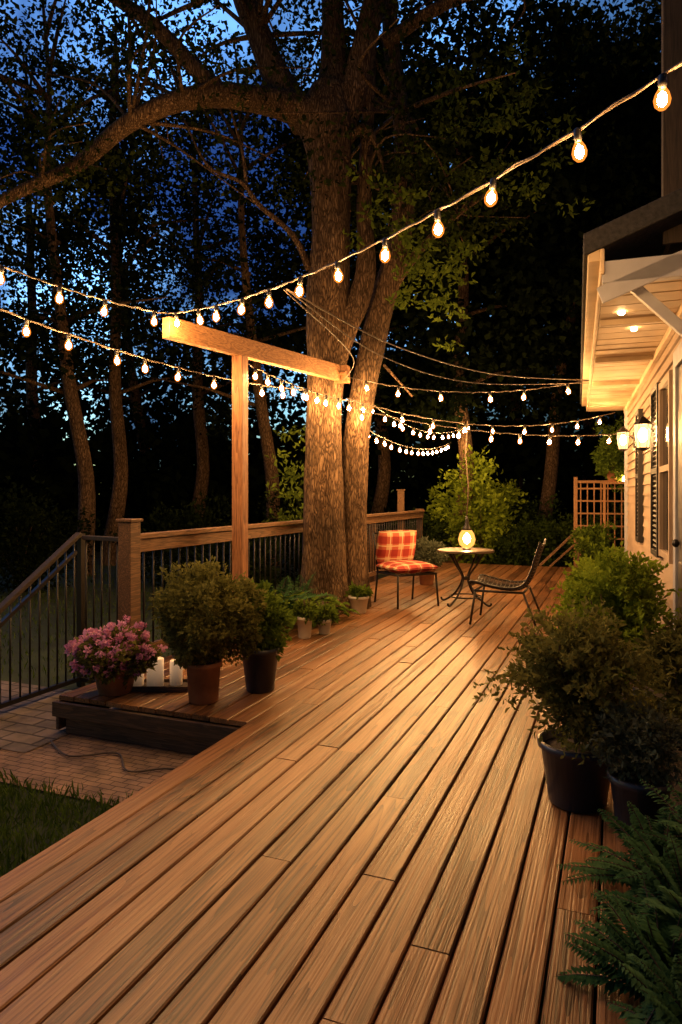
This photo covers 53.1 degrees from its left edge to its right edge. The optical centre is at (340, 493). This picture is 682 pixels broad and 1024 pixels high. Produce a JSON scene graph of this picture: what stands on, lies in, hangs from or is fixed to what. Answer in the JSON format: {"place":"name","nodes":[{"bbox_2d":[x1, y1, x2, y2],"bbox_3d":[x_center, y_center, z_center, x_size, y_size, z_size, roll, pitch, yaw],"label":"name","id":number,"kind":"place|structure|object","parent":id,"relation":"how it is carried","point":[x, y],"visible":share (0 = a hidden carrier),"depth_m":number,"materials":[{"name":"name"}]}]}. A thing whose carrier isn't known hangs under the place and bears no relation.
{"place":"outdoors","nodes":[
{"label":"outdoors","id":0,"kind":"place"},
{"bbox_2d":[0,680,122,752],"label":"path","id":1,"kind":"structure","parent":0,"point":[27,725],"depth_m":5.00,"materials":[{"name":"brown brick"}]},
{"bbox_2d":[0,733,195,804],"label":"patio","id":2,"kind":"structure","parent":0,"point":[108,775],"depth_m":4.19,"materials":[{"name":"brown brick"}]},
{"bbox_2d":[50,740,174,772],"bbox_3d":[-1.376,1.653,4.223,1.304,0.016,0.195,0,0,26],"label":"ground cable","id":3,"kind":"object","parent":2,"relation":"on","point":[122,758],"visible":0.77,"depth_m":4.29,"materials":[{"name":"rubber"}]},
{"bbox_2d":[0,538,638,1023],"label":"ground","id":4,"kind":"structure","parent":0,"point":[52,646],"depth_m":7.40,"materials":[{"name":"green plant"}]},
{"bbox_2d":[0,9,98,366],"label":"woodland tree","id":5,"kind":"object","parent":4,"relation":"on","point":[20,149],"visible":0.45,"depth_m":13.90,"materials":[{"name":"green plant"}]},
{"bbox_2d":[0,532,117,708],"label":"stair railing","id":6,"kind":"object","parent":4,"relation":"on","point":[81,539],"visible":0.84,"depth_m":5.66,"materials":[{"name":"brown wood"}]},
{"bbox_2d":[0,32,164,512],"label":"woodland tree","id":7,"kind":"object","parent":4,"relation":"on","point":[35,409],"visible":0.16,"depth_m":21.75,"materials":[{"name":"green plant"}]},
{"bbox_2d":[0,0,214,576],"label":"woodland tree","id":8,"kind":"object","parent":4,"relation":"on","point":[85,474],"visible":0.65,"depth_m":13.85,"materials":[{"name":"green plant"}]},
{"bbox_2d":[0,71,238,525],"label":"woodland tree","id":9,"kind":"object","parent":4,"relation":"on","point":[135,395],"visible":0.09,"depth_m":25.75,"materials":[{"name":"green plant"}]},
{"bbox_2d":[0,6,279,565],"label":"woodland tree","id":10,"kind":"object","parent":4,"relation":"on","point":[117,418],"visible":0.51,"depth_m":15.55,"materials":[{"name":"green plant"}]},
{"bbox_2d":[106,490,231,588],"bbox_3d":[-2.868,0.981,12.580,2.339,2.127,2.606,0,0,22],"label":"shrub","id":11,"kind":"object","parent":4,"relation":"on","point":[194,518],"visible":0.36,"depth_m":12.15,"materials":[{"name":"green plant"}]},
{"bbox_2d":[53,19,310,522],"bbox_3d":[-4.289,-5.679,20.035,8.131,15.461,8.795,0,0,0],"label":"woodland tree","id":12,"kind":"object","parent":4,"relation":"on","point":[202,470],"visible":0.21,"depth_m":19.76,"materials":[{"name":"green plant"}]},
{"bbox_2d":[77,25,392,565],"bbox_3d":[-2.015,-4.458,15.900,7.240,12.876,6.872,0,0,0],"label":"woodland tree","id":13,"kind":"object","parent":4,"relation":"on","point":[260,404],"visible":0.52,"depth_m":15.75,"materials":[{"name":"green plant"}]},
{"bbox_2d":[189,530,284,589],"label":"shrub","id":14,"kind":"object","parent":4,"relation":"on","point":[220,554],"visible":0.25,"depth_m":10.19,"materials":[{"name":"green plant"}]},
{"bbox_2d":[116,489,424,648],"bbox_3d":[-0.054,0.798,9.716,0.205,1.744,9.155,0,0,22],"label":"deck railing","id":15,"kind":"object","parent":4,"relation":"on","point":[134,542],"visible":0.45,"depth_m":6.27,"materials":[{"name":"brown wood"}]},
{"bbox_2d":[261,498,303,580],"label":"shrub","id":16,"kind":"object","parent":4,"relation":"on","point":[293,512],"visible":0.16,"depth_m":12.88,"materials":[{"name":"green plant"}]},
{"bbox_2d":[255,471,374,555],"bbox_3d":[-0.580,0.723,15.854,2.639,2.749,3.517,0,0,22],"label":"shrub","id":17,"kind":"object","parent":4,"relation":"on","point":[292,498],"visible":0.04,"depth_m":15.56,"materials":[{"name":"green plant"}]},
{"bbox_2d":[0,120,632,553],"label":"distant woods","id":18,"kind":"object","parent":4,"relation":"on","point":[168,480],"visible":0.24,"depth_m":21.04,"materials":[{"name":"green plant"}]},
{"bbox_2d":[0,562,653,1023],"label":"deck","id":19,"kind":"structure","parent":4,"relation":"on","point":[316,836],"depth_m":2.64,"materials":[{"name":"brown wood"}]},
{"bbox_2d":[64,615,167,696],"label":"potted flowers","id":20,"kind":"object","parent":19,"relation":"on","point":[113,660],"visible":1,"depth_m":4.67,"materials":[{"name":"pink plant"}]},
{"bbox_2d":[131,679,187,691],"bbox_3d":[-1.310,1.380,4.906,0.462,0.040,0.208,0,0,0],"label":"serving tray","id":21,"kind":"object","parent":19,"relation":"on","point":[168,687],"visible":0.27,"depth_m":4.81,"materials":[{"name":"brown wood"}]},
{"bbox_2d":[133,674,143,685],"bbox_3d":[-1.470,1.269,4.906,0.104,0.220,0.104,0,0,22],"label":"pillar candle","id":22,"kind":"object","parent":21,"relation":"on","point":[139,681],"visible":0.1,"depth_m":4.87,"materials":[{"name":"beige wax"}]},
{"bbox_2d":[147,657,163,685],"bbox_3d":[-1.330,1.259,4.886,0.120,0.240,0.120,0,0,22],"label":"pillar candle","id":23,"kind":"object","parent":21,"relation":"on","point":[155,678],"visible":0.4,"depth_m":4.84,"materials":[{"name":"beige wax"}]},
{"bbox_2d":[170,659,182,685],"bbox_3d":[-1.190,1.272,4.926,0.090,0.215,0.090,0,0,22],"label":"pillar candle","id":24,"kind":"object","parent":21,"relation":"on","point":[176,675],"visible":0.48,"depth_m":4.89,"materials":[{"name":"beige wax"}]},
{"bbox_2d":[147,555,268,704],"bbox_3d":[-0.913,0.913,4.623,0.808,0.973,0.813,0,0,29],"label":"potted bush","id":25,"kind":"object","parent":19,"relation":"on","point":[200,652],"visible":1,"depth_m":4.49,"materials":[{"name":"green plant"}]},
{"bbox_2d":[162,316,349,637],"bbox_3d":[-0.704,-0.050,6.940,0.188,2.900,2.771,0,0,33],"label":"wooden post","id":26,"kind":"object","parent":19,"relation":"on","point":[242,351],"visible":0.88,"depth_m":6.54,"materials":[{"name":"brown wood"}]},
{"bbox_2d":[0,264,166,325],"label":"string light","id":27,"kind":"object","parent":26,"relation":"hanging from","point":[59,298],"visible":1,"depth_m":4.85,"materials":[{"name":"glass"}]},
{"bbox_2d":[248,363,353,410],"bbox_3d":[-0.382,-1.108,7.292,0.069,0.324,1.675,0,0,39],"label":"string light","id":28,"kind":"object","parent":26,"relation":"hanging from","point":[293,391],"visible":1,"depth_m":7.24,"materials":[{"name":"glass"}]},
{"bbox_2d":[284,289,353,381],"bbox_3d":[-0.048,-1.290,6.128,0.265,0.029,3.579,0,0,6],"label":"overhead cable","id":29,"kind":"object","parent":26,"relation":"attached to","point":[324,326],"visible":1,"depth_m":5.29,"materials":[{"name":"rubber"}]},
{"bbox_2d":[167,61,681,327],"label":"string light","id":30,"kind":"object","parent":26,"relation":"hanging from","point":[662,100],"visible":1,"depth_m":3.07,"materials":[{"name":"glass"}]},
{"bbox_2d":[348,376,588,402],"bbox_3d":[1.438,-1.217,7.892,2.842,0.345,0.076,0,0,4],"label":"string light","id":31,"kind":"object","parent":26,"relation":"hanging from","point":[490,398],"visible":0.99,"depth_m":7.88,"materials":[{"name":"glass"}]},
{"bbox_2d":[347,398,614,434],"bbox_3d":[2.067,-0.991,9.085,4.491,0.430,0.078,0,0,-27],"label":"string light","id":32,"kind":"object","parent":26,"relation":"hanging from","point":[524,431],"visible":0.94,"depth_m":9.02,"materials":[{"name":"glass"}]},
{"bbox_2d":[232,579,294,693],"bbox_3d":[-0.583,0.997,4.865,0.445,0.806,0.513,0,0,-27],"label":"potted bush","id":33,"kind":"object","parent":19,"relation":"on","point":[260,668],"visible":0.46,"depth_m":4.76,"materials":[{"name":"green plant"}]},
{"bbox_2d":[231,577,326,612],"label":"fern","id":34,"kind":"object","parent":19,"relation":"on","point":[302,596],"visible":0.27,"depth_m":7.07,"materials":[{"name":"green plant"}]},
{"bbox_2d":[275,595,318,628],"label":"leafy plant","id":35,"kind":"object","parent":19,"relation":"on","point":[294,615],"visible":0.1,"depth_m":6.80,"materials":[{"name":"green plant"}]},
{"bbox_2d":[292,597,318,638],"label":"potted plant","id":36,"kind":"object","parent":19,"relation":"on","point":[306,610],"visible":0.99,"depth_m":6.56,"materials":[{"name":"green plant"}]},
{"bbox_2d":[282,574,339,602],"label":"fern","id":37,"kind":"object","parent":19,"relation":"on","point":[307,586],"visible":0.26,"depth_m":7.71,"materials":[{"name":"green plant"}]},
{"bbox_2d":[292,592,350,627],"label":"leafy plant","id":38,"kind":"object","parent":19,"relation":"on","point":[332,600],"visible":0.27,"depth_m":7.42,"materials":[{"name":"green plant"}]},
{"bbox_2d":[313,600,339,634],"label":"potted plant","id":39,"kind":"object","parent":19,"relation":"on","point":[327,615],"visible":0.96,"depth_m":6.75,"materials":[{"name":"green plant"}]},
{"bbox_2d":[330,602,359,616],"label":"leafy plant","id":40,"kind":"object","parent":19,"relation":"on","point":[352,610],"visible":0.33,"depth_m":7.60,"materials":[{"name":"green plant"}]},
{"bbox_2d":[344,581,373,613],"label":"potted plant","id":41,"kind":"object","parent":19,"relation":"on","point":[359,596],"visible":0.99,"depth_m":7.92,"materials":[{"name":"green plant"}]},
{"bbox_2d":[373,530,438,608],"bbox_3d":[0.805,0.938,8.676,0.605,0.928,0.706,0,0,-25],"label":"chair","id":42,"kind":"object","parent":19,"relation":"on","point":[394,550],"visible":1,"depth_m":8.73,"materials":[{"name":"red fabric"}]},
{"bbox_2d":[414,536,448,584],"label":"potted bush","id":43,"kind":"object","parent":19,"relation":"on","point":[423,548],"visible":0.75,"depth_m":10.34,"materials":[{"name":"green plant"}]},
{"bbox_2d":[437,547,494,606],"bbox_3d":[1.576,1.053,8.638,0.720,0.686,0.720,0,0,0],"label":"patio table","id":44,"kind":"object","parent":19,"relation":"on","point":[453,551],"visible":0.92,"depth_m":8.55,"materials":[{"name":"paint"}]},
{"bbox_2d":[468,539,545,625],"bbox_3d":[1.819,0.952,7.440,0.752,0.905,0.623,0,0,22],"label":"wire chair","id":45,"kind":"object","parent":19,"relation":"on","point":[507,587],"visible":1,"depth_m":7.29,"materials":[{"name":"black metal"}]},
{"bbox_2d":[539,531,578,567],"bbox_3d":[4.005,1.030,12.539,0.736,0.760,0.093,0,0,5],"label":"ramp handrail","id":46,"kind":"object","parent":19,"relation":"on","point":[553,552],"visible":0.52,"depth_m":12.51,"materials":[{"name":"brown wood"}]},
{"bbox_2d":[472,596,669,813],"bbox_3d":[1.040,0.929,3.061,0.853,0.941,0.753,0,0,38],"label":"potted bush","id":47,"kind":"object","parent":19,"relation":"on","point":[573,668],"visible":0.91,"depth_m":2.97,"materials":[{"name":"green plant"}]},
{"bbox_2d":[567,521,617,559],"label":"potted plant","id":48,"kind":"object","parent":19,"relation":"on","point":[594,534],"visible":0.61,"depth_m":11.74,"materials":[{"name":"green plant"}]},
{"bbox_2d":[556,551,658,683],"bbox_3d":[1.870,0.895,4.807,0.686,1.010,0.682,0,0,11],"label":"potted bush","id":49,"kind":"object","parent":19,"relation":"on","point":[580,558],"depth_m":4.82,"materials":[{"name":"green plant"}]},
{"bbox_2d":[543,531,681,705],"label":"potted bush","id":50,"kind":"object","parent":19,"relation":"on","point":[626,587],"visible":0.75,"depth_m":3.73,"materials":[{"name":"green plant"}]},
{"bbox_2d":[602,482,623,527],"bbox_3d":[4.920,0.603,12.141,0.500,1.595,0.300,0,0,22],"label":"plant shelf","id":51,"kind":"object","parent":19,"relation":"on","point":[604,501],"visible":0.45,"depth_m":12.09,"materials":[{"name":"brown wood"}]},
{"bbox_2d":[590,416,623,492],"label":"potted plant","id":52,"kind":"object","parent":51,"relation":"on","point":[608,460],"visible":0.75,"depth_m":12.08,"materials":[{"name":"green plant"}]},
{"bbox_2d":[556,801,681,904],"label":"fern","id":53,"kind":"object","parent":19,"relation":"on","point":[639,822],"visible":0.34,"depth_m":2.39,"materials":[{"name":"green plant"}]},
{"bbox_2d":[582,697,681,834],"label":"potted bush","id":54,"kind":"object","parent":19,"relation":"on","point":[652,743],"visible":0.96,"depth_m":2.73,"materials":[{"name":"green plant"}]},
{"bbox_2d":[600,779,681,880],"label":"fern","id":55,"kind":"object","parent":19,"relation":"on","point":[677,826],"visible":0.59,"depth_m":2.38,"materials":[{"name":"green plant"}]},
{"bbox_2d":[0,0,660,614],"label":"oak tree","id":56,"kind":"object","parent":4,"relation":"on","point":[320,118],"visible":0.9,"depth_m":8.10,"materials":[{"name":"green plant"}]},
{"bbox_2d":[0,309,310,399],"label":"string light","id":57,"kind":"object","parent":56,"relation":"hanging from","point":[26,332],"visible":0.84,"depth_m":5.56,"materials":[{"name":"glass"}]},
{"bbox_2d":[369,430,450,455],"bbox_3d":[1.251,-0.866,11.519,0.085,0.480,6.708,0,0,19],"label":"string light","id":58,"kind":"object","parent":56,"relation":"hanging from","point":[406,450],"visible":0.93,"depth_m":11.29,"materials":[{"name":"glass"}]},
{"bbox_2d":[353,388,470,439],"bbox_3d":[1.457,-1.201,11.436,0.081,0.610,6.902,0,0,22],"label":"string light","id":59,"kind":"object","parent":56,"relation":"hanging from","point":[413,428],"visible":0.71,"depth_m":10.87,"materials":[{"name":"glass"}]},
{"bbox_2d":[225,47,468,392],"bbox_3d":[0.703,-7.170,25.966,9.694,18.640,9.978,0,0,0],"label":"woodland tree","id":60,"kind":"object","parent":4,"relation":"on","point":[307,247],"visible":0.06,"depth_m":24.39,"materials":[{"name":"green plant"}]},
{"bbox_2d":[221,32,525,550],"bbox_3d":[1.099,-5.340,20.182,9.177,14.783,8.934,0,0,0],"label":"woodland tree","id":61,"kind":"object","parent":4,"relation":"on","point":[381,429],"visible":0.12,"depth_m":19.22,"materials":[{"name":"green plant"}]},
{"bbox_2d":[385,507,454,557],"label":"shrub","id":62,"kind":"object","parent":4,"relation":"on","point":[432,533],"visible":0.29,"depth_m":14.68,"materials":[{"name":"green plant"}]},
{"bbox_2d":[275,0,656,562],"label":"woodland tree","id":63,"kind":"object","parent":4,"relation":"on","point":[511,336],"visible":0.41,"depth_m":13.77,"materials":[{"name":"green plant"}]},
{"bbox_2d":[425,444,529,564],"bbox_3d":[2.880,0.515,14.865,2.286,3.168,2.602,0,0,22],"label":"shrub","id":64,"kind":"object","parent":4,"relation":"on","point":[489,504],"visible":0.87,"depth_m":14.57,"materials":[{"name":"green plant"}]},
{"bbox_2d":[355,0,660,525],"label":"woodland tree","id":65,"kind":"object","parent":4,"relation":"on","point":[553,314],"visible":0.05,"depth_m":20.33,"materials":[{"name":"green plant"}]},
{"bbox_2d":[482,478,566,565],"bbox_3d":[4.094,0.903,15.668,2.250,2.490,2.650,0,0,5],"label":"shrub","id":66,"kind":"object","parent":4,"relation":"on","point":[531,515],"visible":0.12,"depth_m":15.28,"materials":[{"name":"green plant"}]},
{"bbox_2d":[492,512,559,566],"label":"shrub","id":67,"kind":"object","parent":4,"relation":"on","point":[524,551],"visible":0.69,"depth_m":13.70,"materials":[{"name":"green plant"}]},
{"bbox_2d":[431,0,660,521],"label":"woodland tree","id":68,"kind":"object","parent":4,"relation":"on","point":[562,360],"visible":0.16,"depth_m":15.79,"materials":[{"name":"green plant"}]},
{"bbox_2d":[453,0,660,511],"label":"woodland tree","id":69,"kind":"object","parent":4,"relation":"on","point":[589,421],"visible":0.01,"depth_m":24.25,"materials":[{"name":"green plant"}]},
{"bbox_2d":[533,512,602,566],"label":"shrub","id":70,"kind":"object","parent":4,"relation":"on","point":[566,526],"visible":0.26,"depth_m":13.65,"materials":[{"name":"green plant"}]},
{"bbox_2d":[507,0,660,423],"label":"woodland tree","id":71,"kind":"object","parent":4,"relation":"on","point":[642,106],"visible":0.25,"depth_m":14.08,"materials":[{"name":"green plant"}]},
{"bbox_2d":[507,3,660,381],"bbox_3d":[9.725,-5.925,20.069,9.910,16.023,9.960,0,0,0],"label":"woodland tree","id":72,"kind":"object","parent":4,"relation":"on","point":[545,228],"visible":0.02,"depth_m":18.27,"materials":[{"name":"green plant"}]},
{"bbox_2d":[562,511,623,564],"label":"shrub","id":73,"kind":"object","parent":4,"relation":"on","point":[611,530],"visible":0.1,"depth_m":13.27,"materials":[{"name":"green plant"}]},
{"bbox_2d":[574,477,623,567],"bbox_3d":[4.894,0.680,12.852,0.970,1.980,0.070,0,0,22],"label":"trellis","id":74,"kind":"object","parent":4,"relation":"on","point":[576,500],"visible":0.29,"depth_m":12.89,"materials":[{"name":"brown wood"}]},
{"bbox_2d":[606,502,623,544],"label":"shrub","id":75,"kind":"object","parent":4,"relation":"on","point":[612,518],"visible":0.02,"depth_m":13.80,"materials":[{"name":"green plant"}]},
{"bbox_2d":[588,0,660,217],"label":"woodland tree","id":76,"kind":"object","parent":4,"relation":"on","point":[650,132],"visible":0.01,"depth_m":15.90,"materials":[{"name":"green plant"}]},
{"bbox_2d":[580,0,681,632],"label":"house","id":77,"kind":"structure","parent":4,"relation":"on","point":[631,346],"depth_m":4.91,"materials":[{"name":"paint"}]},
{"bbox_2d":[285,288,584,379],"bbox_3d":[1.113,-1.287,6.331,0.515,0.077,4.908,0,0,42],"label":"overhead cable","id":78,"kind":"object","parent":77,"relation":"attached to","point":[308,301],"visible":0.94,"depth_m":5.99,"materials":[{"name":"rubber"}]},
{"bbox_2d":[288,291,582,384],"bbox_3d":[1.088,-1.246,6.474,0.674,0.157,5.096,0,0,41],"label":"overhead cable","id":79,"kind":"object","parent":77,"relation":"attached to","point":[405,365],"visible":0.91,"depth_m":6.24,"materials":[{"name":"rubber"}]},
{"bbox_2d":[351,407,624,444],"bbox_3d":[1.839,-0.813,8.375,3.595,0.433,0.074,0,0,-10],"label":"string light","id":80,"kind":"object","parent":77,"relation":"attached to","point":[458,435],"visible":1,"depth_m":8.36,"materials":[{"name":"glass"}]},
{"bbox_2d":[458,421,474,549],"bbox_3d":[1.587,-0.102,8.612,0.216,1.620,0.216,0,0,22],"label":"pendant lamp","id":81,"kind":"object","parent":80,"relation":"hanging from","point":[466,539],"visible":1,"depth_m":8.57,"materials":[{"name":"white glass"}]},
{"bbox_2d":[616,426,634,450],"bbox_3d":[3.654,-0.700,8.771,0.225,0.320,0.147,0,0,19],"label":"wall lantern","id":82,"kind":"object","parent":77,"relation":"attached to","point":[623,442],"depth_m":8.74,"materials":[{"name":"white glass"}]},
{"bbox_2d":[633,416,654,450],"bbox_3d":[2.797,-0.550,6.259,0.225,0.320,0.147,0,0,19],"label":"wall lantern","id":83,"kind":"object","parent":77,"relation":"attached to","point":[643,429],"depth_m":6.23,"materials":[{"name":"white glass"}]},
{"bbox_2d":[659,370,672,563],"bbox_3d":[2.623,-0.200,5.492,0.050,1.470,0.710,0,0,19],"label":"window","id":84,"kind":"structure","parent":77,"relation":"in","point":[666,386],"depth_m":5.55,"materials":[{"name":"clear glass"}]},
{"bbox_2d":[672,341,681,629],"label":"door","id":85,"kind":"structure","parent":77,"relation":"in","point":[677,355],"depth_m":4.85,"materials":[{"name":"paint"}]},
{"bbox_2d":[633,672,681,848],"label":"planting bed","id":86,"kind":"object","parent":4,"relation":"on","point":[679,762],"depth_m":3.53,"materials":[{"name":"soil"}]},
{"bbox_2d":[555,879,681,1023],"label":"fern","id":87,"kind":"object","parent":86,"relation":"on","point":[617,945],"visible":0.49,"depth_m":1.90,"materials":[{"name":"green plant"}]},
{"bbox_2d":[590,824,681,964],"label":"fern","id":88,"kind":"object","parent":86,"relation":"on","point":[669,890],"visible":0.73,"depth_m":2.09,"materials":[{"name":"green plant"}]},
{"bbox_2d":[606,930,681,1023],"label":"fern","id":89,"kind":"object","parent":86,"relation":"on","point":[663,977],"visible":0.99,"depth_m":1.70,"materials":[{"name":"green plant"}]},
{"bbox_2d":[623,609,681,722],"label":"shrub","id":90,"kind":"object","parent":86,"relation":"on","point":[666,649],"visible":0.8,"depth_m":3.39,"materials":[{"name":"green plant"}]},
{"bbox_2d":[0,0,660,491],"label":"sky","id":91,"kind":"structure","parent":0,"point":[232,24],"materials":[{"name":"blue"}]},
{"bbox_2d":[574,556,595,572],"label":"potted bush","id":92,"kind":"object","parent":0,"point":[591,560],"depth_m":5.77,"materials":[{"name":"green plant"}]}
]}

